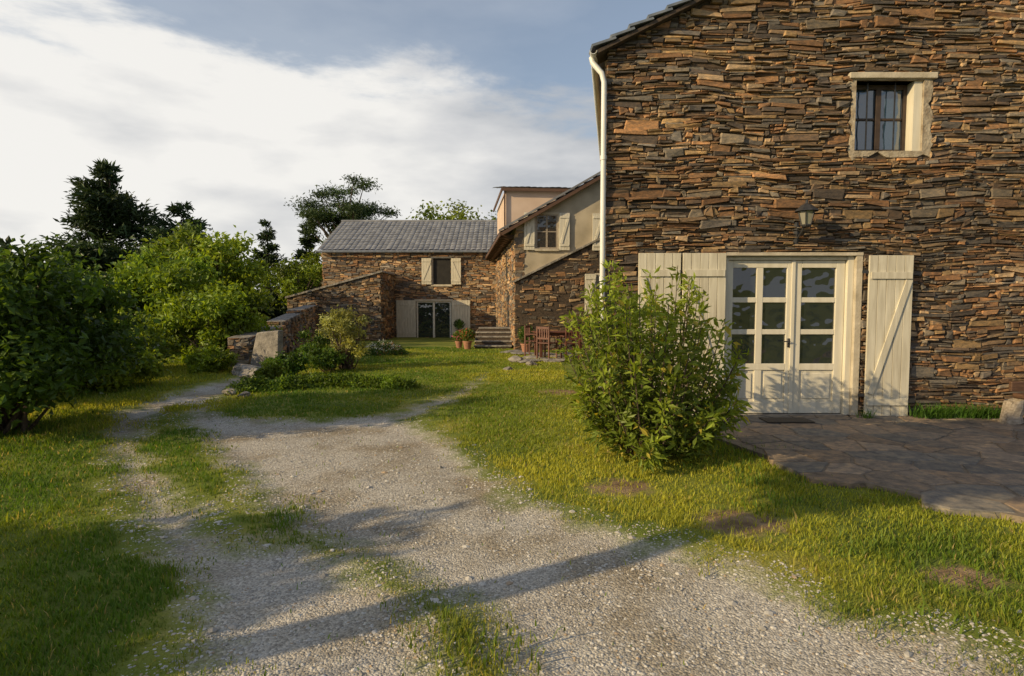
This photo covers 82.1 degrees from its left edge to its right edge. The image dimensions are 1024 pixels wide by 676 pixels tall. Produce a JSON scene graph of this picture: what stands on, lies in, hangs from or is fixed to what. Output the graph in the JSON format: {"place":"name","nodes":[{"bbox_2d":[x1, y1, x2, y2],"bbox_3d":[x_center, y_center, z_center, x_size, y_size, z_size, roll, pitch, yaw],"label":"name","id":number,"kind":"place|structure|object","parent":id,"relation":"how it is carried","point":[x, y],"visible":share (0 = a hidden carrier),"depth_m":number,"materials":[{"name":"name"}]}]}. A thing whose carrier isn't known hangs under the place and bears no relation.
{"place":"outdoors","nodes":[
{"label":"outdoors","id":0,"kind":"place"},
{"bbox_2d":[0,0,680,296],"label":"sky","id":1,"kind":"structure","parent":0,"point":[237,110],"materials":[{"name":"white"}]},
{"bbox_2d":[0,310,1023,675],"bbox_3d":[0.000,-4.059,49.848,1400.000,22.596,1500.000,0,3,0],"label":"ground","id":2,"kind":"structure","parent":0,"point":[222,568],"depth_m":3.70,"materials":[{"name":"plant"}]},
{"bbox_2d":[0,234,167,434],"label":"garden shrub","id":3,"kind":"object","parent":2,"relation":"on","point":[46,354],"visible":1,"depth_m":7.09,"materials":[{"name":"green plant"}]},
{"bbox_2d":[4,158,170,275],"bbox_3d":[-24.218,-3.225,35.734,12.472,14.955,12.250,0,3,0],"label":"cedar tree","id":4,"kind":"object","parent":2,"relation":"on","point":[102,209],"visible":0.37,"depth_m":34.15,"materials":[{"name":"green plant"}]},
{"bbox_2d":[79,321,171,392],"bbox_3d":[-7.754,0.429,11.261,2.304,1.484,2.290,2,4,25],"label":"garden shrub","id":5,"kind":"object","parent":2,"relation":"on","point":[117,380],"visible":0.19,"depth_m":11.13,"materials":[{"name":"green plant"}]},
{"bbox_2d":[85,307,180,367],"bbox_3d":[-9.300,0.066,13.098,2.906,1.771,3.265,0,3,0],"label":"garden shrub","id":6,"kind":"object","parent":2,"relation":"on","point":[161,350],"visible":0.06,"depth_m":13.73,"materials":[{"name":"green plant"}]},
{"bbox_2d":[0,236,286,321],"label":"distant trees","id":7,"kind":"object","parent":2,"relation":"on","point":[4,245],"visible":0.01,"depth_m":42.99,"materials":[{"name":"green plant"}]},
{"bbox_2d":[86,241,230,348],"bbox_3d":[-11.529,-1.145,19.012,4.777,3.971,5.145,0,3,0],"label":"garden shrub","id":8,"kind":"object","parent":2,"relation":"on","point":[151,278],"visible":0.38,"depth_m":17.69,"materials":[{"name":"green plant"}]},
{"bbox_2d":[125,217,245,346],"bbox_3d":[-15.755,-2.199,28.785,5.545,7.234,5.973,0,3,0],"label":"broadleaf tree","id":9,"kind":"object","parent":2,"relation":"on","point":[193,227],"visible":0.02,"depth_m":27.93,"materials":[{"name":"green plant"}]},
{"bbox_2d":[114,200,269,349],"bbox_3d":[-20.255,-2.872,36.525,11.848,11.536,11.303,0,3,0],"label":"cedar tree","id":10,"kind":"object","parent":2,"relation":"on","point":[178,209],"visible":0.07,"depth_m":36.30,"materials":[{"name":"green plant"}]},
{"bbox_2d":[140,223,276,310],"bbox_3d":[-11.832,-1.928,23.016,4.406,5.129,4.925,-2,4,-35],"label":"broadleaf tree","id":11,"kind":"object","parent":2,"relation":"on","point":[247,272],"visible":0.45,"depth_m":22.33,"materials":[{"name":"green plant"}]},
{"bbox_2d":[135,276,286,363],"bbox_3d":[-8.119,-0.378,15.988,3.638,2.665,3.465,0,3,0],"label":"garden shrub","id":12,"kind":"object","parent":2,"relation":"on","point":[188,317],"visible":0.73,"depth_m":15.21,"materials":[{"name":"green plant"}]},
{"bbox_2d":[183,345,239,373],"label":"garden shrub","id":13,"kind":"object","parent":2,"relation":"on","point":[214,358],"visible":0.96,"depth_m":13.39,"materials":[{"name":"green plant"}]},
{"bbox_2d":[222,388,239,394],"bbox_3d":[-4.943,0.962,10.371,0.266,0.160,0.243,0,3,4],"label":"rock","id":14,"kind":"object","parent":2,"relation":"on","point":[224,391],"visible":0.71,"depth_m":10.27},
{"bbox_2d":[232,364,260,375],"bbox_3d":[-5.894,0.767,13.163,0.666,0.382,0.546,2,4,34],"label":"rock","id":15,"kind":"object","parent":2,"relation":"on","point":[237,369],"visible":0.34,"depth_m":13.04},
{"bbox_2d":[239,367,257,377],"bbox_3d":[-5.561,0.799,12.658,0.595,0.328,0.409,1,3,15],"label":"rock","id":16,"kind":"object","parent":2,"relation":"on","point":[245,372],"visible":0.34,"depth_m":12.57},
{"bbox_2d":[227,325,281,363],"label":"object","id":17,"kind":"object","parent":2,"relation":"on","point":[248,335],"visible":0.21,"depth_m":14.69,"materials":[{"name":"stone"}]},
{"bbox_2d":[227,338,248,366],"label":"stone wall","id":18,"kind":"structure","parent":17,"relation":"attached to","point":[241,358],"depth_m":14.59,"materials":[{"name":"stone"}]},
{"bbox_2d":[248,325,286,364],"bbox_3d":[-6.736,0.452,16.368,0.121,1.487,3.469,0,3,-8],"label":"face","id":19,"kind":"object","parent":17,"relation":"attached to","point":[251,343],"visible":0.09,"depth_m":14.96},
{"bbox_2d":[250,330,282,366],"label":"standing stone slab","id":20,"kind":"structure","parent":2,"relation":"on","point":[268,343],"depth_m":13.93,"materials":[{"name":"stone"}]},
{"bbox_2d":[249,356,285,379],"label":"garden shrub","id":21,"kind":"object","parent":2,"relation":"on","point":[271,370],"visible":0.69,"depth_m":11.42,"materials":[{"name":"green plant"}]},
{"bbox_2d":[249,219,291,326],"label":"spruce tree","id":22,"kind":"object","parent":2,"relation":"on","point":[270,256],"visible":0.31,"depth_m":44.34,"materials":[{"name":"green plant"}]},
{"bbox_2d":[267,313,300,342],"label":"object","id":23,"kind":"object","parent":2,"relation":"on","point":[282,318],"visible":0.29,"depth_m":19.61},
{"bbox_2d":[283,313,302,352],"bbox_3d":[-7.412,0.095,20.049,0.119,1.806,4.138,-1,3,-13],"label":"face","id":24,"kind":"object","parent":23,"relation":"attached to","point":[292,325],"visible":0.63,"depth_m":19.66},
{"bbox_2d":[265,351,308,376],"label":"garden shrub","id":25,"kind":"object","parent":2,"relation":"on","point":[292,366],"visible":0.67,"depth_m":12.70,"materials":[{"name":"green plant"}]},
{"bbox_2d":[259,248,322,304],"bbox_3d":[-12.027,-2.521,33.834,4.924,5.377,4.490,0,3,0],"label":"broadleaf tree","id":26,"kind":"object","parent":2,"relation":"on","point":[290,275],"visible":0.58,"depth_m":33.19,"materials":[{"name":"green plant"}]},
{"bbox_2d":[279,220,320,312],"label":"spruce tree","id":27,"kind":"object","parent":2,"relation":"on","point":[305,242],"visible":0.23,"depth_m":45.23,"materials":[{"name":"green plant"}]},
{"bbox_2d":[287,305,315,341],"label":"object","id":28,"kind":"object","parent":2,"relation":"on","point":[300,308],"visible":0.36,"depth_m":23.49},
{"bbox_2d":[301,305,318,344],"bbox_3d":[-8.362,-0.330,24.492,0.122,2.080,5.044,-1,3,-12],"label":"face","id":29,"kind":"object","parent":28,"relation":"attached to","point":[307,315],"visible":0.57,"depth_m":24.29},
{"bbox_2d":[292,326,336,356],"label":"garden shrub","id":30,"kind":"object","parent":2,"relation":"on","point":[319,340],"visible":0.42,"depth_m":15.21,"materials":[{"name":"green plant"}]},
{"bbox_2d":[222,371,421,394],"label":"groundcover plants","id":31,"kind":"object","parent":2,"relation":"on","point":[260,383],"visible":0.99,"depth_m":11.05,"materials":[{"name":"green plant"}]},
{"bbox_2d":[307,343,350,372],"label":"garden shrub","id":32,"kind":"object","parent":2,"relation":"on","point":[329,360],"visible":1,"depth_m":13.49,"materials":[{"name":"green plant"}]},
{"bbox_2d":[287,275,393,340],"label":"stone wall","id":33,"kind":"structure","parent":2,"relation":"on","point":[315,296],"depth_m":26.95,"materials":[{"name":"stone"}]},
{"bbox_2d":[287,273,381,340],"bbox_3d":[-8.150,-1.200,26.944,4.353,3.552,0.104,0,3,0],"label":"face stonework","id":34,"kind":"object","parent":33,"relation":"attached to","point":[370,288],"visible":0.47,"depth_m":26.91,"materials":[{"name":"stone"}]},
{"bbox_2d":[285,270,394,297],"bbox_3d":[-8.133,-2.538,28.365,4.471,1.279,3.170,0,3,0],"label":"coping","id":35,"kind":"object","parent":33,"relation":"on","point":[344,281],"visible":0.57,"depth_m":26.79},
{"bbox_2d":[380,273,395,339],"bbox_3d":[-5.968,-1.300,28.468,0.105,3.573,3.065,0,3,0],"label":"end stonework","id":36,"kind":"object","parent":33,"relation":"attached to","point":[388,332],"visible":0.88,"depth_m":28.25,"materials":[{"name":"stone"}]},
{"bbox_2d":[283,174,400,249],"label":"pine tree","id":37,"kind":"object","parent":2,"relation":"on","point":[315,217],"visible":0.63,"depth_m":43.49,"materials":[{"name":"green plant"}]},
{"bbox_2d":[315,304,371,369],"bbox_3d":[-4.058,0.003,14.270,1.355,1.670,1.327,1,4,21],"label":"garden shrub","id":38,"kind":"object","parent":2,"relation":"on","point":[343,339],"visible":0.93,"depth_m":14.10,"materials":[{"name":"green plant"}]},
{"bbox_2d":[362,339,409,355],"bbox_3d":[-3.987,0.310,18.229,1.593,0.590,1.068,0,3,0],"label":"flower bed","id":39,"kind":"object","parent":2,"relation":"on","point":[386,347],"visible":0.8,"depth_m":18.06,"materials":[{"name":"green plant"}]},
{"bbox_2d":[322,253,495,337],"bbox_3d":[-4.512,-2.117,29.893,10.279,4.707,0.108,0,3,0],"label":"front stonework","id":40,"kind":"object","parent":2,"relation":"on","point":[399,279],"visible":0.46,"depth_m":29.83,"materials":[{"name":"stone"}]},
{"bbox_2d":[414,299,452,300],"bbox_3d":[-3.975,-1.919,29.874,1.950,0.100,0.130,0,3,0],"label":"door lintel","id":41,"kind":"structure","parent":40,"relation":"attached to","point":[433,299],"depth_m":29.81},
{"bbox_2d":[417,301,450,337],"bbox_3d":[-3.975,-0.947,29.951,1.750,1.850,0.049,0,3,0],"label":"door frame","id":42,"kind":"object","parent":40,"relation":"attached to","point":[433,302],"visible":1,"depth_m":29.90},
{"bbox_2d":[396,300,415,336],"bbox_3d":[-5.375,-0.976,29.848,0.984,1.880,0.052,0,3,0],"label":"door shutter","id":43,"kind":"object","parent":42,"relation":"attached to","point":[408,327],"depth_m":29.84,"materials":[{"name":"beige paint"}]},
{"bbox_2d":[418,303,449,337],"bbox_3d":[-3.975,-0.949,29.981,1.750,1.850,0.010,0,3,0],"label":"door glass","id":44,"kind":"object","parent":42,"relation":"in","point":[425,319],"visible":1,"depth_m":29.98,"materials":[{"name":"glass"}]},
{"bbox_2d":[451,300,469,335],"bbox_3d":[-2.595,-0.976,29.848,0.944,1.880,0.052,0,3,0],"label":"door shutter","id":45,"kind":"object","parent":42,"relation":"attached to","point":[464,313],"depth_m":29.83,"materials":[{"name":"beige paint"}]},
{"bbox_2d":[431,257,451,285],"bbox_3d":[-3.575,-3.368,29.804,1.070,1.500,0.100,0,3,0],"label":"window trim","id":46,"kind":"structure","parent":40,"relation":"attached to","point":[432,284],"depth_m":29.79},
{"bbox_2d":[421,258,431,283],"bbox_3d":[-4.320,-3.372,29.707,0.494,1.320,0.052,0,3,0],"label":"window shutter","id":47,"kind":"object","parent":46,"relation":"attached to","point":[428,277],"depth_m":29.70,"materials":[{"name":"beige paint"}]},
{"bbox_2d":[433,258,450,283],"bbox_3d":[-3.575,-3.380,29.843,0.950,1.320,0.011,0,3,0],"label":"dark window","id":48,"kind":"structure","parent":46,"relation":"in","point":[441,270],"depth_m":29.84,"materials":[{"name":"glass"}]},
{"bbox_2d":[451,258,460,283],"bbox_3d":[-2.830,-3.372,29.707,0.494,1.320,0.052,0,3,0],"label":"window shutter","id":49,"kind":"object","parent":46,"relation":"attached to","point":[457,264],"depth_m":29.70,"materials":[{"name":"beige paint"}]},
{"bbox_2d":[323,249,495,336],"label":"stone wall","id":50,"kind":"structure","parent":2,"relation":"on","point":[466,265],"depth_m":29.87,"materials":[{"name":"stone"}]},
{"bbox_2d":[318,221,496,249],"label":"roof front","id":51,"kind":"structure","parent":50,"relation":"on","point":[390,235],"depth_m":31.41,"materials":[{"name":"grey tile"}]},
{"bbox_2d":[315,250,487,252],"bbox_3d":[-4.850,-4.324,29.377,9.900,0.120,0.120,0,3,0],"label":"gutter","id":52,"kind":"object","parent":51,"relation":"attached to","point":[401,251],"visible":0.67,"depth_m":29.34,"materials":[{"name":"grey metal"}]},
{"bbox_2d":[341,220,496,221],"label":"ridge tiles","id":53,"kind":"object","parent":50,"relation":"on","point":[419,220],"visible":0.58,"depth_m":33.79,"materials":[{"name":"tile"}]},
{"bbox_2d":[359,249,488,249],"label":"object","id":54,"kind":"structure","parent":50,"relation":"on","point":[421,249],"depth_m":36.96,"materials":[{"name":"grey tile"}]},
{"bbox_2d":[406,198,496,219],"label":"broadleaf tree","id":55,"kind":"object","parent":2,"relation":"on","point":[458,214],"visible":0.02,"depth_m":47.79,"materials":[{"name":"green plant"}]},
{"bbox_2d":[452,330,462,347],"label":"potted plant","id":56,"kind":"object","parent":2,"relation":"on","point":[458,339],"visible":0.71,"depth_m":20.95,"materials":[{"name":"green plant"}]},
{"bbox_2d":[453,319,464,330],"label":"potted plant","id":57,"kind":"object","parent":2,"relation":"on","point":[459,324],"visible":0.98,"depth_m":28.85,"materials":[{"name":"green plant"}]},
{"bbox_2d":[458,328,475,348],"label":"potted plant","id":58,"kind":"object","parent":2,"relation":"on","point":[467,334],"visible":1,"depth_m":20.34,"materials":[{"name":"green plant"}]},
{"bbox_2d":[474,327,511,348],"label":"stone steps","id":59,"kind":"structure","parent":2,"relation":"on","point":[493,337],"depth_m":21.21,"materials":[{"name":"stone"}]},
{"bbox_2d":[0,346,1023,675],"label":"grass","id":60,"kind":"structure","parent":2,"relation":"on","point":[132,394],"depth_m":4.57,"materials":[{"name":"plant"}]},
{"bbox_2d":[508,355,522,361],"bbox_3d":[0.125,0.594,16.265,0.433,0.220,0.366,2,4,30],"label":"rock","id":61,"kind":"object","parent":2,"relation":"on","point":[515,358],"visible":0.77,"depth_m":16.15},
{"bbox_2d":[511,352,533,354],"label":"paving stone","id":62,"kind":"object","parent":2,"relation":"on","point":[522,353],"visible":0.62,"depth_m":18.45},
{"bbox_2d":[517,324,532,351],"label":"potted plant","id":63,"kind":"object","parent":62,"relation":"on","point":[521,336],"visible":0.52,"depth_m":18.86,"materials":[{"name":"green plant"}]},
{"bbox_2d":[517,358,542,362],"bbox_3d":[0.487,0.632,16.236,0.679,0.113,0.765,2,4,35],"label":"paving stone","id":64,"kind":"object","parent":2,"relation":"on","point":[527,360],"visible":0.69,"depth_m":16.08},
{"bbox_2d":[522,355,547,359],"bbox_3d":[0.706,0.578,17.259,0.946,0.120,0.573,3,4,41],"label":"paving stone","id":65,"kind":"object","parent":2,"relation":"on","point":[534,356],"visible":0.58,"depth_m":17.10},
{"bbox_2d":[524,325,542,355],"bbox_3d":[0.650,0.068,17.735,0.440,0.920,0.520,1,4,21],"label":"garden chair","id":66,"kind":"object","parent":65,"relation":"on","point":[527,333],"visible":0.73,"depth_m":17.63,"materials":[{"name":"red wood"}]},
{"bbox_2d":[536,326,558,358],"bbox_3d":[1.000,0.120,16.836,0.520,0.920,0.440,3,4,37],"label":"garden chair","id":67,"kind":"object","parent":65,"relation":"on","point":[546,337],"visible":0.95,"depth_m":16.72,"materials":[{"name":"red wood"}]},
{"bbox_2d":[501,179,600,343],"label":"house wall","id":68,"kind":"structure","parent":2,"relation":"on","point":[582,206],"depth_m":19.98,"materials":[{"name":"paint"}]},
{"bbox_2d":[495,235,515,348],"bbox_3d":[-0.356,-1.765,24.918,0.106,4.106,10.050,0,3,-5],"label":"side stonework","id":69,"kind":"object","parent":68,"relation":"attached to","point":[501,301],"visible":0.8,"depth_m":23.84,"materials":[{"name":"stone"}]},
{"bbox_2d":[487,235,513,258],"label":"rafter tails","id":70,"kind":"object","parent":69,"relation":"on","point":[503,242],"visible":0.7,"depth_m":22.98,"materials":[{"name":"wood"}]},
{"bbox_2d":[485,232,500,258],"bbox_3d":[-0.867,-3.749,24.712,0.040,0.120,10.480,0,3,-5],"label":"eave board","id":71,"kind":"object","parent":70,"relation":"attached to","point":[494,243],"visible":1,"depth_m":22.87,"materials":[{"name":"brown wood"}]},
{"bbox_2d":[506,255,509,326],"bbox_3d":[-0.156,-1.504,22.988,0.020,3.500,1.700,0,3,-5],"label":"side window","id":72,"kind":"structure","parent":69,"relation":"attached to","point":[508,314],"depth_m":23.09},
{"bbox_2d":[497,191,562,234],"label":"raised block","id":73,"kind":"structure","parent":68,"relation":"on","point":[519,204],"depth_m":23.98,"materials":[{"name":"beige paint"}]},
{"bbox_2d":[504,191,505,228],"bbox_3d":[-0.294,-5.011,23.855,0.060,2.000,0.060,0,3,-5],"label":"raised block pipe","id":74,"kind":"object","parent":73,"relation":"attached to","point":[505,208],"visible":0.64,"depth_m":23.81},
{"bbox_2d":[493,187,567,211],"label":"raised block fascia","id":75,"kind":"structure","parent":73,"relation":"attached to","point":[533,189],"depth_m":23.79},
{"bbox_2d":[493,186,571,188],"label":"raised block roof","id":76,"kind":"structure","parent":73,"relation":"on","point":[531,187],"depth_m":24.02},
{"bbox_2d":[486,174,600,254],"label":"roof","id":77,"kind":"structure","parent":68,"relation":"on","point":[509,232],"depth_m":19.80,"materials":[{"name":"grey tile"}]},
{"bbox_2d":[499,171,600,230],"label":"verge tiles","id":78,"kind":"object","parent":77,"relation":"on","point":[549,201],"visible":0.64,"depth_m":19.57,"materials":[{"name":"stone"}]},
{"bbox_2d":[501,175,600,234],"bbox_3d":[2.800,-5.303,19.709,6.405,3.778,0.050,0,3,-5],"label":"verge board","id":79,"kind":"object","parent":77,"relation":"attached to","point":[550,205],"visible":0.64,"depth_m":19.60,"materials":[{"name":"wood"}]},
{"bbox_2d":[533,212,559,250],"bbox_3d":[1.179,-3.600,19.883,0.900,1.310,0.090,0,3,-5],"label":"gable window surround","id":80,"kind":"object","parent":68,"relation":"attached to","point":[552,213],"visible":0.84,"depth_m":19.88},
{"bbox_2d":[524,212,534,249],"bbox_3d":[0.585,-3.594,19.788,0.354,1.250,0.052,0,3,-5],"label":"gable window shutter","id":81,"kind":"object","parent":80,"relation":"attached to","point":[530,245],"visible":0.84,"depth_m":19.79,"materials":[{"name":"beige paint"}]},
{"bbox_2d":[525,218,533,243],"bbox_3d":[0.586,-3.606,19.773,0.317,0.872,0.020,0,3,-5],"label":"gable window shutter brace","id":82,"kind":"object","parent":81,"relation":"attached to","point":[529,230],"visible":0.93,"depth_m":19.76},
{"bbox_2d":[536,214,557,248],"bbox_3d":[1.177,-3.601,19.904,0.740,1.150,0.017,0,3,-5],"label":"gable window frame","id":83,"kind":"object","parent":80,"relation":"in","point":[547,231],"visible":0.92,"depth_m":19.91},
{"bbox_2d":[537,216,555,246],"bbox_3d":[1.176,-3.602,19.914,0.740,1.150,0.009,0,3,-5],"label":"gable window glass","id":84,"kind":"object","parent":83,"relation":"in","point":[541,226],"visible":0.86,"depth_m":19.91,"materials":[{"name":"glass"}]},
{"bbox_2d":[559,213,569,249],"bbox_3d":[1.780,-3.601,19.897,0.354,1.250,0.052,0,3,-5],"label":"gable window shutter","id":85,"kind":"object","parent":80,"relation":"attached to","point":[563,217],"visible":1,"depth_m":19.89,"materials":[{"name":"beige paint"}]},
{"bbox_2d":[560,218,568,243],"bbox_3d":[1.781,-3.612,19.881,0.317,0.872,0.019,0,3,-5],"label":"gable window shutter brace","id":86,"kind":"object","parent":85,"relation":"attached to","point":[564,231],"visible":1,"depth_m":19.87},
{"bbox_2d":[592,213,599,250],"bbox_3d":[2.930,-3.607,20.001,0.384,1.250,0.052,0,3,-5],"label":"gable window right shutter","id":87,"kind":"object","parent":68,"relation":"attached to","point":[595,226],"visible":0.56,"depth_m":19.99,"materials":[{"name":"beige paint"}]},
{"bbox_2d":[514,245,599,349],"bbox_3d":[2.693,-1.982,20.121,5.299,5.103,0.102,0,3,-5],"label":"front stonework","id":88,"kind":"object","parent":2,"relation":"on","point":[547,288],"visible":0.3,"depth_m":20.02,"materials":[{"name":"stone"}]},
{"bbox_2d":[514,231,524,282],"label":"corner quoins","id":89,"kind":"object","parent":88,"relation":"attached to","point":[519,264],"visible":1,"depth_m":19.86,"materials":[{"name":"stone"}]},
{"bbox_2d":[513,238,599,281],"bbox_3d":[2.725,-3.256,20.024,5.407,2.744,0.130,0,3,-5],"label":"coping","id":90,"kind":"object","parent":88,"relation":"on","point":[556,260],"visible":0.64,"depth_m":19.89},
{"bbox_3d":[3.269,-1.509,20.096,0.880,1.410,0.090,0,3,-5],"label":"ground-floor window","id":91,"kind":"object","parent":88,"relation":"attached to","visible":0},
{"bbox_2d":[585,274,595,313],"bbox_3d":[2.671,-1.503,20.001,0.384,1.350,0.052,0,3,-5],"label":"ground window shutter","id":92,"kind":"object","parent":91,"relation":"attached to","point":[589,278],"visible":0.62,"depth_m":19.97,"materials":[{"name":"beige paint"}]},
{"bbox_2d":[542,358,571,361],"bbox_3d":[1.225,0.628,16.371,0.925,0.118,0.638,-1,4,-17],"label":"paving stone","id":93,"kind":"object","parent":2,"relation":"on","point":[555,360],"visible":0.66,"depth_m":16.27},
{"bbox_2d":[559,327,580,357],"bbox_3d":[1.650,0.132,16.637,0.520,0.920,0.440,-1,3,-15],"label":"garden chair","id":94,"kind":"object","parent":93,"relation":"on","point":[569,338],"visible":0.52,"depth_m":16.44,"materials":[{"name":"red wood"}]},
{"bbox_2d":[515,244,599,349],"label":"stone wall","id":95,"kind":"structure","parent":2,"relation":"on","point":[557,266],"depth_m":20.04,"materials":[{"name":"stone"}]},
{"bbox_2d":[550,354,576,357],"bbox_3d":[1.589,0.539,17.735,1.148,0.092,0.813,-2,4,-26],"label":"paving stone","id":96,"kind":"object","parent":2,"relation":"on","point":[558,356],"visible":0.36,"depth_m":17.48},
{"bbox_2d":[531,330,582,357],"bbox_3d":[1.351,0.173,17.435,1.400,0.745,0.830,-1,3,-11],"label":"garden table","id":97,"kind":"object","parent":96,"relation":"on","point":[557,333],"visible":0.38,"depth_m":17.21,"materials":[{"name":"red wood"}]},
{"bbox_2d":[554,260,752,474],"bbox_3d":[1.422,0.242,6.071,2.015,2.135,2.017,0,3,0],"label":"laurel bush","id":98,"kind":"object","parent":2,"relation":"on","point":[634,420],"visible":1,"depth_m":5.71,"materials":[{"name":"green plant"}]},
{"bbox_2d":[654,435,842,520],"bbox_3d":[2.134,1.209,5.533,1.546,0.120,2.730,1,4,16],"label":"grass tuft","id":99,"kind":"object","parent":2,"relation":"on","point":[757,481],"visible":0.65,"depth_m":5.16,"materials":[{"name":"plant"}]},
{"bbox_2d":[589,0,1023,417],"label":"stone farmhouse","id":100,"kind":"object","parent":2,"relation":"on","point":[885,138],"visible":0.77,"depth_m":7.87,"materials":[{"name":"brown stone"}]},
{"bbox_2d":[726,260,791,412],"bbox_3d":[3.395,-0.009,8.111,0.890,2.105,0.045,0,3,0],"label":"door","id":101,"kind":"structure","parent":100,"relation":"in","point":[758,406],"depth_m":8.09,"materials":[{"name":"beige paint"}]},
{"bbox_2d":[792,199,818,243],"bbox_3d":[3.849,-1.521,7.710,0.280,0.566,0.443,1,4,21],"label":"wall lantern","id":102,"kind":"object","parent":100,"relation":"attached to","point":[806,211],"depth_m":7.59,"materials":[{"name":"black metal"}]},
{"bbox_2d":[792,260,844,412],"bbox_3d":[4.200,-0.009,8.111,0.709,2.105,0.045,0,3,0],"label":"door","id":103,"kind":"structure","parent":100,"relation":"in","point":[833,406],"depth_m":8.09,"materials":[{"name":"beige paint"}]},
{"bbox_2d":[854,90,901,149],"bbox_3d":[4.960,-2.966,8.013,0.800,0.920,0.008,0,3,0],"label":"window glass","id":104,"kind":"structure","parent":100,"relation":"in","point":[887,96],"depth_m":8.01,"materials":[{"name":"blue"}]},
{"bbox_2d":[854,85,906,150],"bbox_3d":[4.955,-2.966,8.007,0.790,0.920,0.065,0,3,0],"label":"window frame","id":105,"kind":"structure","parent":100,"relation":"in","point":[878,89],"depth_m":7.98,"materials":[{"name":"brown wood"}]},
{"bbox_2d":[682,401,1002,418],"bbox_3d":[4.061,0.985,7.868,5.501,0.315,0.572,0,3,0],"label":"weed clump","id":106,"kind":"object","parent":2,"relation":"on","point":[940,411],"visible":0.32,"depth_m":7.82,"materials":[{"name":"green plant"}]},
{"bbox_2d":[854,409,877,418],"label":"weed clump","id":107,"kind":"object","parent":2,"relation":"on","point":[869,416],"visible":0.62,"depth_m":7.82,"materials":[{"name":"green plant"}]},
{"bbox_2d":[715,415,1023,523],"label":"patio flagstones","id":108,"kind":"object","parent":2,"relation":"on","point":[886,456],"visible":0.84,"depth_m":5.92,"materials":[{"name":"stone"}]},
{"bbox_2d":[759,417,814,422],"bbox_3d":[3.550,1.061,7.606,0.600,0.012,0.300,0,3,0],"label":"doormat","id":109,"kind":"object","parent":108,"relation":"on","point":[786,420],"visible":1,"depth_m":7.56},
{"bbox_2d":[999,381,1023,424],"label":"log bench","id":110,"kind":"object","parent":108,"relation":"on","point":[1012,411],"visible":0.99,"depth_m":7.44,"materials":[{"name":"wood"}]},
{"bbox_2d":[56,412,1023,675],"bbox_3d":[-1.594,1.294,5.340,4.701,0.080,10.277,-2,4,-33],"label":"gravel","id":111,"kind":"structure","parent":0,"point":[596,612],"depth_m":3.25,"materials":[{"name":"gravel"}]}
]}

